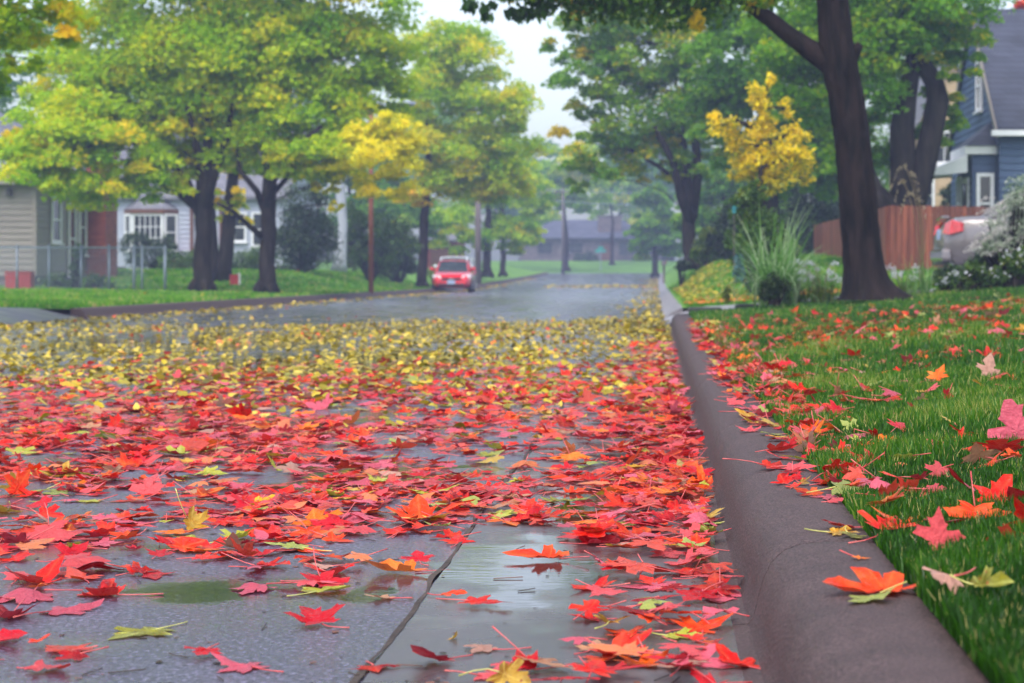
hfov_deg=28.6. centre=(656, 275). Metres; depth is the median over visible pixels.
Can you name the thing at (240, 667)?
maple leaf
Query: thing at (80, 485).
maple leaf
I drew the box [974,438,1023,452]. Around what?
maple leaf
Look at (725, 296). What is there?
seedling
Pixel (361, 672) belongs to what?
road seam
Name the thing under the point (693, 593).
maple leaf
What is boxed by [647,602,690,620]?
maple leaf
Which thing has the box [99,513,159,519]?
maple leaf
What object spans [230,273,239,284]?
carton
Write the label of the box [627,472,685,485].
maple leaf
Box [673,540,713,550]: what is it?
maple leaf
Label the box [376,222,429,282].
shrub
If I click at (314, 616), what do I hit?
maple leaf
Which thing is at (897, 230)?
wooden fence
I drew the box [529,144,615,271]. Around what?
background tree
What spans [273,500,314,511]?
maple leaf
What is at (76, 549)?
maple leaf
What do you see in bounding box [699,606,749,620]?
maple leaf
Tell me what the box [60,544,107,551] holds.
maple leaf
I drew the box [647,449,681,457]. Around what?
maple leaf
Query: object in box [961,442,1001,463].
maple leaf
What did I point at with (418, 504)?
maple leaf
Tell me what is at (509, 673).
maple leaf
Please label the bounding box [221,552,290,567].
maple leaf
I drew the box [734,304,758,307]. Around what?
edging stone
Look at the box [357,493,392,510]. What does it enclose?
maple leaf
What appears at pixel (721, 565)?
maple leaf
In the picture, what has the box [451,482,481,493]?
maple leaf
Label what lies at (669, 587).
maple leaf
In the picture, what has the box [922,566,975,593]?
maple leaf
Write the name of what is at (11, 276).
crate
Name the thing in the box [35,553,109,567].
maple leaf
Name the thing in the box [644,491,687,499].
maple leaf
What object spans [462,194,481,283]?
utility pole
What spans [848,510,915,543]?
maple leaf
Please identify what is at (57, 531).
maple leaf
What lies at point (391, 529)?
maple leaf
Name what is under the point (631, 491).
maple leaf
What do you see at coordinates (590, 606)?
maple leaf
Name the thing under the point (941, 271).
shrub
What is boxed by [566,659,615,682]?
maple leaf
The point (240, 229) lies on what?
window
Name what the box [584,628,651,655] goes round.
maple leaf
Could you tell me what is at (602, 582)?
maple leaf
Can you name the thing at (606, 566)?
maple leaf
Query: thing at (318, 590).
maple leaf
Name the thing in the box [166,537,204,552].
maple leaf
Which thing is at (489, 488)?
maple leaf
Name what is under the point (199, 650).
maple leaf
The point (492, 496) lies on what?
maple leaf
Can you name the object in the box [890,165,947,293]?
straw grass
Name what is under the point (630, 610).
maple leaf
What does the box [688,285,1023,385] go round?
grass
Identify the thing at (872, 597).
maple leaf
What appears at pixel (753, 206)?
shrub
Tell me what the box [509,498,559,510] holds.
maple leaf
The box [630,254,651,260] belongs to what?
shrub
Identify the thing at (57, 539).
maple leaf
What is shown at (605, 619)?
maple leaf
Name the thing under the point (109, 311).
kerb
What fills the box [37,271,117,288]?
shrub
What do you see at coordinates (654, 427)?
maple leaf litter
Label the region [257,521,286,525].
maple leaf
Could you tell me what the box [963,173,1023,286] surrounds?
shrub
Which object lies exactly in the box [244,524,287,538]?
maple leaf
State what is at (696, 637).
maple leaf
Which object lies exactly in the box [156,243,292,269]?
clipped hedge
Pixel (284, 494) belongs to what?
maple leaf
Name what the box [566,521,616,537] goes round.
maple leaf
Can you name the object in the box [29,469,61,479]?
maple leaf
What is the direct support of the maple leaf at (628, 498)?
on the gutter pan
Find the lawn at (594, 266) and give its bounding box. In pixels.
[317,261,676,272]
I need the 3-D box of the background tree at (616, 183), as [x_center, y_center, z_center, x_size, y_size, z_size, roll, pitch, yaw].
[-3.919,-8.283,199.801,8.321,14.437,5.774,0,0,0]
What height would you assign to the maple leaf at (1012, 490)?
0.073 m
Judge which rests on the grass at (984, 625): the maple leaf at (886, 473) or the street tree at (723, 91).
the maple leaf at (886, 473)
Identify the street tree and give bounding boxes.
[0,0,99,98]
[0,0,328,291]
[192,0,429,292]
[382,16,553,286]
[428,142,547,277]
[498,125,558,276]
[539,4,768,270]
[662,0,837,231]
[706,72,817,261]
[862,0,1017,178]
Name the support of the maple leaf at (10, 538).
on the road
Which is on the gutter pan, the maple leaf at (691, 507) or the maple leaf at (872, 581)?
the maple leaf at (691, 507)
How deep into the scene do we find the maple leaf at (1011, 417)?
5.64 m
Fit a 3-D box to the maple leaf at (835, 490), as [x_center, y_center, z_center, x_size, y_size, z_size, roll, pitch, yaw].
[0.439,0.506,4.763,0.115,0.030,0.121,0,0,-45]
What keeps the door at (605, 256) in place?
in the house at (588, 235)
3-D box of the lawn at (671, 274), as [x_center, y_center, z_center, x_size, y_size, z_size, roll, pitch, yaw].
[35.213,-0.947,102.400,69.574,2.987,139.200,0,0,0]
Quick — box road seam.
[349,340,608,682]
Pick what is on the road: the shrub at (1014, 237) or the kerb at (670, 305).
the kerb at (670, 305)
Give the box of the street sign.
[595,247,605,272]
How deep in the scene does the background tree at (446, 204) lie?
189.52 m
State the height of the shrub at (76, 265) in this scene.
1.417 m
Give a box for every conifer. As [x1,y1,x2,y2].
[275,181,343,273]
[704,200,748,259]
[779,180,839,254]
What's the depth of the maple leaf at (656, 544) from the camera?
4.96 m
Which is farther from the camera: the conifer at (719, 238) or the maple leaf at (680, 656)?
the conifer at (719, 238)
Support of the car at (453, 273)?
on the road
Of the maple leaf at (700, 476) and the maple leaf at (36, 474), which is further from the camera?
the maple leaf at (36, 474)
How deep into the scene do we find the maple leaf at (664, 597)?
4.21 m
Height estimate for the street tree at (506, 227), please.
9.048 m
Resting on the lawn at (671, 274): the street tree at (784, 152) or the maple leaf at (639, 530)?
the street tree at (784, 152)
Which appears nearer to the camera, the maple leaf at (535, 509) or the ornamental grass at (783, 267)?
the maple leaf at (535, 509)
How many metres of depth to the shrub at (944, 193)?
68.92 m
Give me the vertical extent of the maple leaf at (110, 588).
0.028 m
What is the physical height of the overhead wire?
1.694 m
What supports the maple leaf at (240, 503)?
on the road
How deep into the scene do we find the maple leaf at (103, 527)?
5.38 m
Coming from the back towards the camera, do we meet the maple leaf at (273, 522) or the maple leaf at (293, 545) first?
the maple leaf at (273, 522)
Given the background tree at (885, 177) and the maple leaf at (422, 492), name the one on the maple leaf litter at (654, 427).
the maple leaf at (422, 492)
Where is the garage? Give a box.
[427,224,469,267]
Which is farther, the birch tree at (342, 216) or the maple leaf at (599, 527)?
the birch tree at (342, 216)
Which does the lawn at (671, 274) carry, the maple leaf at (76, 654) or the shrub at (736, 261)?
the shrub at (736, 261)
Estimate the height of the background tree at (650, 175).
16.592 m
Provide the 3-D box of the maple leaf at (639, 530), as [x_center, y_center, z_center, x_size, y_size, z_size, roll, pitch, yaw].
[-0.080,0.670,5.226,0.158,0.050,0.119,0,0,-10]
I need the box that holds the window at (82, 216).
[78,209,88,256]
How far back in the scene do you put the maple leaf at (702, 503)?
5.87 m
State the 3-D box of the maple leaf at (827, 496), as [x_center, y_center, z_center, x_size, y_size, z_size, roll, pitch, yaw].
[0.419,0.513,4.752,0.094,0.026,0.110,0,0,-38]
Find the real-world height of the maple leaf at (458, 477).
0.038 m
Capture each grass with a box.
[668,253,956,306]
[684,195,841,307]
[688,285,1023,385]
[749,358,1023,682]
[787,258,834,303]
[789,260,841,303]
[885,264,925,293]
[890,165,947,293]
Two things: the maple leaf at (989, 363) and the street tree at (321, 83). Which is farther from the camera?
the street tree at (321, 83)
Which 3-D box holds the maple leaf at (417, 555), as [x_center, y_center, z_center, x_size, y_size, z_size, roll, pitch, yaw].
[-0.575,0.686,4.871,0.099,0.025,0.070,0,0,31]
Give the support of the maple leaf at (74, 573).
on the road
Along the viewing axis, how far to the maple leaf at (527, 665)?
3.54 m
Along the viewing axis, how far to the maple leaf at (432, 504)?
6.01 m
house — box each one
[0,79,116,285]
[117,131,322,268]
[520,215,663,260]
[888,65,958,205]
[934,9,1023,206]
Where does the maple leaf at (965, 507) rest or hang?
on the lawn
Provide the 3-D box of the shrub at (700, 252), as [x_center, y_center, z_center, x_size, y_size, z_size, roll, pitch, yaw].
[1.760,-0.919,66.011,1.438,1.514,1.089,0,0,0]
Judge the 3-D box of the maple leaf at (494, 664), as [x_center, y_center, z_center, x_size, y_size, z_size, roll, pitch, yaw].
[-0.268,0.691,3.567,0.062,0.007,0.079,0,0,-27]
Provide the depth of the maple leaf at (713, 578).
4.36 m
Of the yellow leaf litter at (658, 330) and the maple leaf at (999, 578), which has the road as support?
the yellow leaf litter at (658, 330)
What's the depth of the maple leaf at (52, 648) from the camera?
3.72 m
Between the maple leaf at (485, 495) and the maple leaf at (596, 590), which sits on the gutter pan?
the maple leaf at (596, 590)
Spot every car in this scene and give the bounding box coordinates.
[430,260,475,291]
[930,190,1023,273]
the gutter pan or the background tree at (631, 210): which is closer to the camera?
the gutter pan
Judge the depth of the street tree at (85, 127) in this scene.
55.20 m
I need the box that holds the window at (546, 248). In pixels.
[537,242,552,254]
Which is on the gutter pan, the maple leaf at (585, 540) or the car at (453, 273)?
the maple leaf at (585, 540)
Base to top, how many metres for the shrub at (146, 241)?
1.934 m
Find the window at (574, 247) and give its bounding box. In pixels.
[568,242,582,254]
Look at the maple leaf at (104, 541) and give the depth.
5.22 m
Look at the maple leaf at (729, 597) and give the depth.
4.31 m
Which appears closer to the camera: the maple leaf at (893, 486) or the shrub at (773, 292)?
the maple leaf at (893, 486)
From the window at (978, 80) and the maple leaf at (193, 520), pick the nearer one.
the maple leaf at (193, 520)
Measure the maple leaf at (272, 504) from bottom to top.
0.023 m
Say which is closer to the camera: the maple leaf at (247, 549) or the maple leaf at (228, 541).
the maple leaf at (247, 549)
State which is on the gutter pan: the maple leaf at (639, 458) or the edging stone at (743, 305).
the maple leaf at (639, 458)
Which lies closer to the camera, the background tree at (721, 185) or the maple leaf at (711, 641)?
the maple leaf at (711, 641)
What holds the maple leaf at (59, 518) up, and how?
on the road
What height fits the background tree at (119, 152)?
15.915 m
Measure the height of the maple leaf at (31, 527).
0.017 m
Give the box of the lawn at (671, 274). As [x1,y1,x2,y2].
[662,258,935,307]
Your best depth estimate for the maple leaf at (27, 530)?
5.40 m
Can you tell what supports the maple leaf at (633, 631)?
on the gutter pan
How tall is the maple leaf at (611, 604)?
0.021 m
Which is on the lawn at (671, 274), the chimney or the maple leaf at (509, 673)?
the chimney
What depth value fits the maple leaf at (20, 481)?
6.37 m
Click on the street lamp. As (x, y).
(371, 256)
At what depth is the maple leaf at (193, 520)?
5.52 m
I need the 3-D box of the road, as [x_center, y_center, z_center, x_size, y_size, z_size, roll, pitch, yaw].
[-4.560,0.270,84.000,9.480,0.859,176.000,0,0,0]
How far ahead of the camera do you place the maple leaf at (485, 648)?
3.71 m
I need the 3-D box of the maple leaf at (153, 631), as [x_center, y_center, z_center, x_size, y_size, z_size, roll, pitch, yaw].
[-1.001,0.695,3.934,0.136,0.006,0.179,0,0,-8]
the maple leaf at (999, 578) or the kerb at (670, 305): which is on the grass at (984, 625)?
the maple leaf at (999, 578)
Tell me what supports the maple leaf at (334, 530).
on the road
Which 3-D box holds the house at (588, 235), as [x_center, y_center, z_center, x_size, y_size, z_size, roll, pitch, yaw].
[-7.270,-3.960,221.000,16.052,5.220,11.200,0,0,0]
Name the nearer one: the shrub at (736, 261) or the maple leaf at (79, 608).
the maple leaf at (79, 608)
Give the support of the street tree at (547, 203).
on the lawn at (513, 272)
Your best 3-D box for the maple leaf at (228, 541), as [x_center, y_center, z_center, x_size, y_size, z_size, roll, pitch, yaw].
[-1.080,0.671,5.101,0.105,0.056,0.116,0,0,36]
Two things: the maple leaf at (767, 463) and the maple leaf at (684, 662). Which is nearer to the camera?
the maple leaf at (684, 662)
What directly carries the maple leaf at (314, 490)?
on the road
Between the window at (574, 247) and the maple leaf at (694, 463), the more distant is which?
the window at (574, 247)
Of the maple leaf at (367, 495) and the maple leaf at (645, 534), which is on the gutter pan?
the maple leaf at (645, 534)
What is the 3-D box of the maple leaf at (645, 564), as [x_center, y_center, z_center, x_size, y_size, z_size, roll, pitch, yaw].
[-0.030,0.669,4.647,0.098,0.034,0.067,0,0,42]
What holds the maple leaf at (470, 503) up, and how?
on the maple leaf litter at (654, 427)
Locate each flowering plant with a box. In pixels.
[930,260,992,291]
[984,245,1023,288]
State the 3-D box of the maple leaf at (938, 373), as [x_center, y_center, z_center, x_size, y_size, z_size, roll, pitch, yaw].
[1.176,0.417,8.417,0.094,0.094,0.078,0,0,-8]
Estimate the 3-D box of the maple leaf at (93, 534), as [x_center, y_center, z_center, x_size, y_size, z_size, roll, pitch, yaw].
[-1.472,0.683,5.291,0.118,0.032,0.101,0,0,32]
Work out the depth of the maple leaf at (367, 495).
6.21 m
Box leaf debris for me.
[0,393,711,682]
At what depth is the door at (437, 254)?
127.93 m
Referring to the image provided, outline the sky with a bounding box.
[0,0,1015,260]
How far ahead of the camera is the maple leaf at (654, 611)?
4.15 m
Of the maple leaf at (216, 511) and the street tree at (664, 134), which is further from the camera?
the street tree at (664, 134)
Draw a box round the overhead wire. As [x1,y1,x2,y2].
[433,195,705,204]
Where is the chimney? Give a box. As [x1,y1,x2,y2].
[1012,0,1023,8]
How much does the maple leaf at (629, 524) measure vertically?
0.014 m
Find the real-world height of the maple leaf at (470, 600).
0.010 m
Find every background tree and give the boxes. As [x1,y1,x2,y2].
[0,0,189,125]
[94,15,314,159]
[291,95,436,267]
[346,178,451,264]
[366,68,522,212]
[481,134,572,260]
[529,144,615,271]
[572,143,656,223]
[584,127,658,264]
[616,117,721,260]
[623,182,683,276]
[669,143,766,258]
[779,112,888,229]
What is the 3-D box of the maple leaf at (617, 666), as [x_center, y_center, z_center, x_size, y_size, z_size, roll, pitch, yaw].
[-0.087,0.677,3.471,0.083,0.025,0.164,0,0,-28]
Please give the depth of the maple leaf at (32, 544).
5.13 m
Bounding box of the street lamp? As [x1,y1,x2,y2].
[368,100,414,294]
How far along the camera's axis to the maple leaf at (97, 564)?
4.72 m
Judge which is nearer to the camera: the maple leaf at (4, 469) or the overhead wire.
the maple leaf at (4, 469)
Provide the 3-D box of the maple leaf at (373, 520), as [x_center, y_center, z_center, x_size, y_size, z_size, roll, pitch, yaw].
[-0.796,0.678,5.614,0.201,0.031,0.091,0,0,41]
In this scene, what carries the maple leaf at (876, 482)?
on the lawn
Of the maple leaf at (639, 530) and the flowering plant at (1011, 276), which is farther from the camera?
the flowering plant at (1011, 276)
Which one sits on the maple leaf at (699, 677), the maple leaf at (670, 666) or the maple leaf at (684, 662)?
the maple leaf at (684, 662)
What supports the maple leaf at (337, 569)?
on the road
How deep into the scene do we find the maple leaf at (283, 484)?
6.64 m
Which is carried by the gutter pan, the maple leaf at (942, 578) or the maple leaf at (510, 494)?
the maple leaf at (510, 494)
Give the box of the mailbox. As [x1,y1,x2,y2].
[662,261,665,282]
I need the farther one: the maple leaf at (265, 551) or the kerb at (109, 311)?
the kerb at (109, 311)
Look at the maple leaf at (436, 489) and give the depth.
6.41 m
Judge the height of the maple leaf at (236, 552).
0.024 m
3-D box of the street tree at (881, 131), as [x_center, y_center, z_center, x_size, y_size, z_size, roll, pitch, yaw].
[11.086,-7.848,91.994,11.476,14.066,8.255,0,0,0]
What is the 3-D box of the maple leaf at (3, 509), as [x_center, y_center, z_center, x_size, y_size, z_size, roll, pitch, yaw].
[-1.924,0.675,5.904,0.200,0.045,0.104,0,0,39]
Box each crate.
[5,271,18,288]
[18,271,34,288]
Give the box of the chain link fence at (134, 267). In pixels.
[0,245,166,289]
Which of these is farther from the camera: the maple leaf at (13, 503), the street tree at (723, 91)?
the street tree at (723, 91)
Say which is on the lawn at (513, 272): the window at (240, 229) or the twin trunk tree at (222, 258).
the twin trunk tree at (222, 258)
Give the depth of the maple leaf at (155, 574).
4.67 m
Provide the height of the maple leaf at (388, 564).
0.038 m
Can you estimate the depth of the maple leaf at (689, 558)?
4.81 m
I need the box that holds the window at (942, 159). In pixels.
[936,130,949,165]
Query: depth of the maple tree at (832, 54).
24.84 m
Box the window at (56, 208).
[50,197,63,244]
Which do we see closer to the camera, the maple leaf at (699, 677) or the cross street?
the maple leaf at (699, 677)
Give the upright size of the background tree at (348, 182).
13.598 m
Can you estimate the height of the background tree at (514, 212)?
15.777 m
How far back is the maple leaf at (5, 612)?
4.08 m
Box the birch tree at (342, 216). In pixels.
[317,64,381,271]
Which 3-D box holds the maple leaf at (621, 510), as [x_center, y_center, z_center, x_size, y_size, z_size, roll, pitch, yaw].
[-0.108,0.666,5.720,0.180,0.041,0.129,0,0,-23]
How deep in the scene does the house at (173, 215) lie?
84.95 m
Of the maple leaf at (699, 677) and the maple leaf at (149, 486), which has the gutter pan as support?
the maple leaf at (699, 677)
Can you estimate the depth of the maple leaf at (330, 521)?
5.52 m
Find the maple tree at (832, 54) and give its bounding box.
[460,0,912,299]
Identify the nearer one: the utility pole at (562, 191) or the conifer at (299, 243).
the conifer at (299, 243)
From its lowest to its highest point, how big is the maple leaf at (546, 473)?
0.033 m
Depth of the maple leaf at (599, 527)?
5.24 m
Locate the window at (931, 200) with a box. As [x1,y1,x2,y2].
[925,179,934,205]
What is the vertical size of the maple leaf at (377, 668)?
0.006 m
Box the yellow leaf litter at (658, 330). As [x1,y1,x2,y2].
[0,259,896,441]
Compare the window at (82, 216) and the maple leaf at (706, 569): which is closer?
the maple leaf at (706, 569)
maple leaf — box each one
[0,461,12,471]
[0,469,30,497]
[0,501,21,511]
[0,525,54,542]
[0,550,34,563]
[0,571,30,584]
[0,588,82,603]
[0,599,44,617]
[1,527,34,535]
[2,499,22,505]
[5,554,64,582]
[11,538,54,550]
[13,523,47,530]
[13,598,104,617]
[16,659,69,670]
[21,482,60,494]
[25,502,77,539]
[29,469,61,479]
[29,516,78,525]
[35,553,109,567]
[44,642,97,651]
[48,537,97,541]
[53,541,91,560]
[53,646,108,659]
[59,571,84,574]
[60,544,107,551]
[60,566,103,582]
[62,474,107,482]
[64,515,79,523]
[66,482,110,488]
[73,531,129,539]
[76,561,126,570]
[77,578,162,595]
[82,520,131,533]
[89,536,123,546]
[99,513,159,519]
[105,520,155,523]
[107,621,187,639]
[109,527,146,539]
[111,510,150,520]
[114,521,158,532]
[116,523,156,526]
[128,471,165,494]
[129,562,177,578]
[147,536,174,542]
[152,527,209,533]
[163,461,195,473]
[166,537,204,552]
[166,545,217,550]
[173,481,217,496]
[175,488,210,530]
[180,536,236,549]
[184,470,202,473]
[185,643,222,654]
[203,507,251,515]
[205,514,243,524]
[207,477,240,483]
[209,527,254,542]
[210,652,283,672]
[211,550,243,556]
[212,532,255,548]
[218,482,267,489]
[221,502,269,509]
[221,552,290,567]
[229,582,292,594]
[230,492,265,507]
[230,537,263,558]
[238,520,300,529]
[241,492,288,501]
[241,539,275,543]
[241,548,281,557]
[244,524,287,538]
[254,529,299,539]
[257,479,306,487]
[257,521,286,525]
[258,500,276,507]
[259,484,311,496]
[264,542,331,550]
[269,501,306,509]
[270,547,321,551]
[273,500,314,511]
[274,491,308,502]
[276,534,323,547]
[277,580,343,586]
[280,579,336,586]
[283,603,349,627]
[287,584,353,596]
[288,493,338,500]
[288,508,342,525]
[289,511,328,537]
[299,547,349,586]
[299,561,360,574]
[304,471,342,479]
[304,487,328,498]
[305,499,368,506]
[307,550,349,559]
[310,502,354,529]
[313,460,363,469]
[322,520,377,534]
[324,511,383,522]
[334,490,374,498]
[337,525,380,533]
[342,410,359,423]
[349,512,393,521]
[351,485,383,499]
[355,661,398,671]
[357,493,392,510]
[363,558,444,571]
[376,524,419,537]
[386,483,430,487]
[386,494,463,522]
[391,511,440,527]
[399,512,451,519]
[400,550,434,565]
[407,484,458,498]
[410,645,472,660]
[421,511,472,520]
[423,517,478,523]
[425,486,483,492]
[427,589,466,595]
[428,502,463,507]
[433,486,462,502]
[434,490,474,506]
[436,595,511,604]
[439,475,475,482]
[441,533,475,547]
[444,487,500,502]
[444,664,508,682]
[446,496,490,506]
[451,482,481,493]
[459,658,530,682]
[463,644,531,652]
[468,490,500,497]
[484,485,530,497]
[484,649,568,670]
[485,505,549,521]
[485,513,550,521]
[490,490,530,498]
[490,661,512,665]
[492,626,575,668]
[502,544,589,558]
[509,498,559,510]
[526,481,567,486]
[532,467,573,474]
[532,676,599,681]
[556,522,629,539]
[560,524,619,544]
[564,508,608,514]
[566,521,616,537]
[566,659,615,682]
[568,599,611,619]
[570,611,616,620]
[571,575,630,589]
[574,639,603,654]
[575,525,631,537]
[575,579,626,596]
[576,526,622,536]
[578,655,646,672]
[583,503,656,517]
[583,643,636,661]
[584,466,651,472]
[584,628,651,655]
[589,641,662,655]
[593,613,631,628]
[598,600,625,606]
[599,521,652,544]
[599,563,636,569]
[602,562,679,574]
[604,624,662,636]
[606,522,639,539]
[606,605,672,624]
[609,600,685,612]
[613,510,675,520]
[614,485,669,498]
[614,520,635,525]
[616,648,668,666]
[617,556,654,573]
[620,581,680,591]
[623,493,635,501]
[623,532,672,539]
[624,445,654,459]
[624,467,666,478]
[624,518,685,529]
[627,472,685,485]
[627,536,674,550]
[628,521,664,526]
[631,594,684,603]
[637,554,660,572]
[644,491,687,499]
[644,583,694,591]
[644,627,706,638]
[645,654,708,660]
[646,644,733,668]
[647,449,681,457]
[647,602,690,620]
[650,660,710,676]
[651,510,689,523]
[651,521,695,533]
[653,558,722,574]
[656,654,713,682]
[657,473,696,479]
[658,609,711,623]
[659,636,706,660]
[664,547,718,564]
[665,532,728,550]
[665,613,732,632]
[666,460,697,470]
[672,505,705,516]
[672,581,722,600]
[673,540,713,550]
[673,563,738,578]
[674,502,705,515]
[674,633,708,643]
[675,522,715,539]
[680,574,743,576]
[683,500,717,525]
[686,465,713,488]
[689,562,733,572]
[689,668,751,682]
[690,630,721,645]
[691,572,740,596]
[697,504,724,518]
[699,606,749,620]
[702,567,740,602]
[715,643,760,668]
[722,458,784,468]
[789,429,808,443]
[804,525,859,535]
[807,480,863,494]
[810,487,862,499]
[813,459,855,479]
[821,519,862,527]
[823,470,841,482]
[823,567,918,592]
[840,527,866,537]
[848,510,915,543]
[849,581,906,601]
[850,448,891,460]
[851,459,898,489]
[854,453,883,469]
[855,478,899,496]
[867,486,903,505]
[873,507,912,526]
[879,471,910,479]
[912,507,965,550]
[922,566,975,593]
[926,364,948,380]
[943,471,1010,518]
[948,466,976,490]
[949,566,1013,586]
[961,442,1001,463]
[973,474,1012,502]
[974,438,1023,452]
[976,353,1001,375]
[986,523,1023,540]
[987,399,1023,439]
[1007,486,1023,500]
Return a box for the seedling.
[721,286,731,303]
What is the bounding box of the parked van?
[434,257,475,288]
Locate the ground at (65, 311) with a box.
[6,308,687,324]
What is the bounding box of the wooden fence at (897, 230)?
[814,205,989,271]
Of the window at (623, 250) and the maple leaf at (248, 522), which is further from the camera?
the window at (623, 250)
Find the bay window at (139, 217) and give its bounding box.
[124,191,178,268]
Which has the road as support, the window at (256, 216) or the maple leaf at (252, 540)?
the maple leaf at (252, 540)
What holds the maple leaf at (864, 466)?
on the lawn
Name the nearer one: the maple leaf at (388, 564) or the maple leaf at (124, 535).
the maple leaf at (388, 564)
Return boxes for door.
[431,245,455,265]
[601,242,609,260]
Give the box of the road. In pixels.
[0,274,667,682]
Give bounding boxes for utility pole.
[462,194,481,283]
[552,188,573,274]
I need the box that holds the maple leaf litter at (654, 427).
[0,293,1023,659]
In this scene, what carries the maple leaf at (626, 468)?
on the gutter pan
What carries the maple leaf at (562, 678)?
on the gutter pan
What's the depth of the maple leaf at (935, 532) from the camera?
3.65 m
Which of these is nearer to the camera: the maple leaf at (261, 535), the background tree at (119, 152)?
the maple leaf at (261, 535)
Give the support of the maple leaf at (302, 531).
on the road
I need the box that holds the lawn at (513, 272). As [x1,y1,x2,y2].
[7,264,543,308]
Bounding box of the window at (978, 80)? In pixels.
[973,62,982,114]
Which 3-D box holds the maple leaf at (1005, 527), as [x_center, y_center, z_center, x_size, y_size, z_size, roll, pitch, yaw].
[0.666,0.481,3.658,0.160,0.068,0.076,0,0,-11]
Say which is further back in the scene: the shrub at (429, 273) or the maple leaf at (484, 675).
the shrub at (429, 273)
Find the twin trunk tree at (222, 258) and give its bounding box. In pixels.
[156,0,264,281]
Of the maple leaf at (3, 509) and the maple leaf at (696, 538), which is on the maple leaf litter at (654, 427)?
the maple leaf at (696, 538)
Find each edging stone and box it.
[687,307,721,311]
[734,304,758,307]
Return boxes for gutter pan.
[362,325,744,682]
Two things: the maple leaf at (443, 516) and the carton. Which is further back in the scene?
the carton
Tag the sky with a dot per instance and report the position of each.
(524, 39)
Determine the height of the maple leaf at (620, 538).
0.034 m
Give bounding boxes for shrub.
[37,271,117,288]
[65,243,88,288]
[117,231,186,268]
[331,199,423,280]
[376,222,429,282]
[427,263,435,278]
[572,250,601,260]
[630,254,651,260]
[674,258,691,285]
[689,225,729,265]
[722,178,804,294]
[731,253,745,282]
[757,270,791,308]
[929,243,1023,289]
[937,182,951,216]
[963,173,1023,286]
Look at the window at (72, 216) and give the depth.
65.69 m
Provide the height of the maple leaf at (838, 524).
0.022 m
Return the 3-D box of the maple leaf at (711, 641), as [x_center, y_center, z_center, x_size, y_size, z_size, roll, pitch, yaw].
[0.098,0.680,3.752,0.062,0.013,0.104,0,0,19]
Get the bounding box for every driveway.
[0,307,83,323]
[664,289,938,323]
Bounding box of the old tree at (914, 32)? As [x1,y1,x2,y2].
[731,0,1016,208]
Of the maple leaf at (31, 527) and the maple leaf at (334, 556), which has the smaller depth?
the maple leaf at (334, 556)
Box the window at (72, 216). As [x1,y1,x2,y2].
[68,199,76,277]
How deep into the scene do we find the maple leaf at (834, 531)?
4.11 m
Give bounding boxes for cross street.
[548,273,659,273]
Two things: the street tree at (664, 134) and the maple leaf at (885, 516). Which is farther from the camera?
the street tree at (664, 134)
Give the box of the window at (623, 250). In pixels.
[618,241,637,255]
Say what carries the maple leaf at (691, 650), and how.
on the maple leaf at (709, 652)
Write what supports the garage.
on the lawn at (513, 272)
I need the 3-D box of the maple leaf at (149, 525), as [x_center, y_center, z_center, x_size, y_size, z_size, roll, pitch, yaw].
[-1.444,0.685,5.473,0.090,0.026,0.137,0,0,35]
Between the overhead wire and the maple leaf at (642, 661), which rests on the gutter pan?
the maple leaf at (642, 661)
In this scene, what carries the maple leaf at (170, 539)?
on the road
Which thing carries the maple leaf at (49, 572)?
on the road
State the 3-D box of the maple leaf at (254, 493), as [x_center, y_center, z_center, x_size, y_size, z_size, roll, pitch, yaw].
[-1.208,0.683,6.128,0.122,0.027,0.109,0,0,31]
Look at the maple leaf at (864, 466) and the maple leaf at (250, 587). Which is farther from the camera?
the maple leaf at (864, 466)
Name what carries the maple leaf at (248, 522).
on the road
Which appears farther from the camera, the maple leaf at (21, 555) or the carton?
the carton
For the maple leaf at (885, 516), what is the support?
on the grass at (984, 625)
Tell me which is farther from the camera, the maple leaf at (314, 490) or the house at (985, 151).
the house at (985, 151)
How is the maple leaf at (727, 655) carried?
on the gutter pan
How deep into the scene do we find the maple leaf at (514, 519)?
5.67 m
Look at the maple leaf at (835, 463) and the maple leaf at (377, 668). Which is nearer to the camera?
the maple leaf at (377, 668)
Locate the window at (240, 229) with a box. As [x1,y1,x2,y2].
[234,212,247,242]
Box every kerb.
[70,272,547,319]
[658,272,683,324]
[669,313,990,682]
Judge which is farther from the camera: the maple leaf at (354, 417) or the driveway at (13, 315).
the driveway at (13, 315)
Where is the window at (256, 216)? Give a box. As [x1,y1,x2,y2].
[250,212,260,247]
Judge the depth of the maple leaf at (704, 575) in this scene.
4.46 m
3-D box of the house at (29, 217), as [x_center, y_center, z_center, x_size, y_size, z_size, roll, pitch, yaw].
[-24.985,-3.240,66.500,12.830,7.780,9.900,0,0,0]
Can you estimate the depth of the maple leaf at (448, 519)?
5.67 m
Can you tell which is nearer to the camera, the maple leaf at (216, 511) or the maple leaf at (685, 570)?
the maple leaf at (685, 570)
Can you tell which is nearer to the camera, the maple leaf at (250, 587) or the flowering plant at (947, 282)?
the maple leaf at (250, 587)

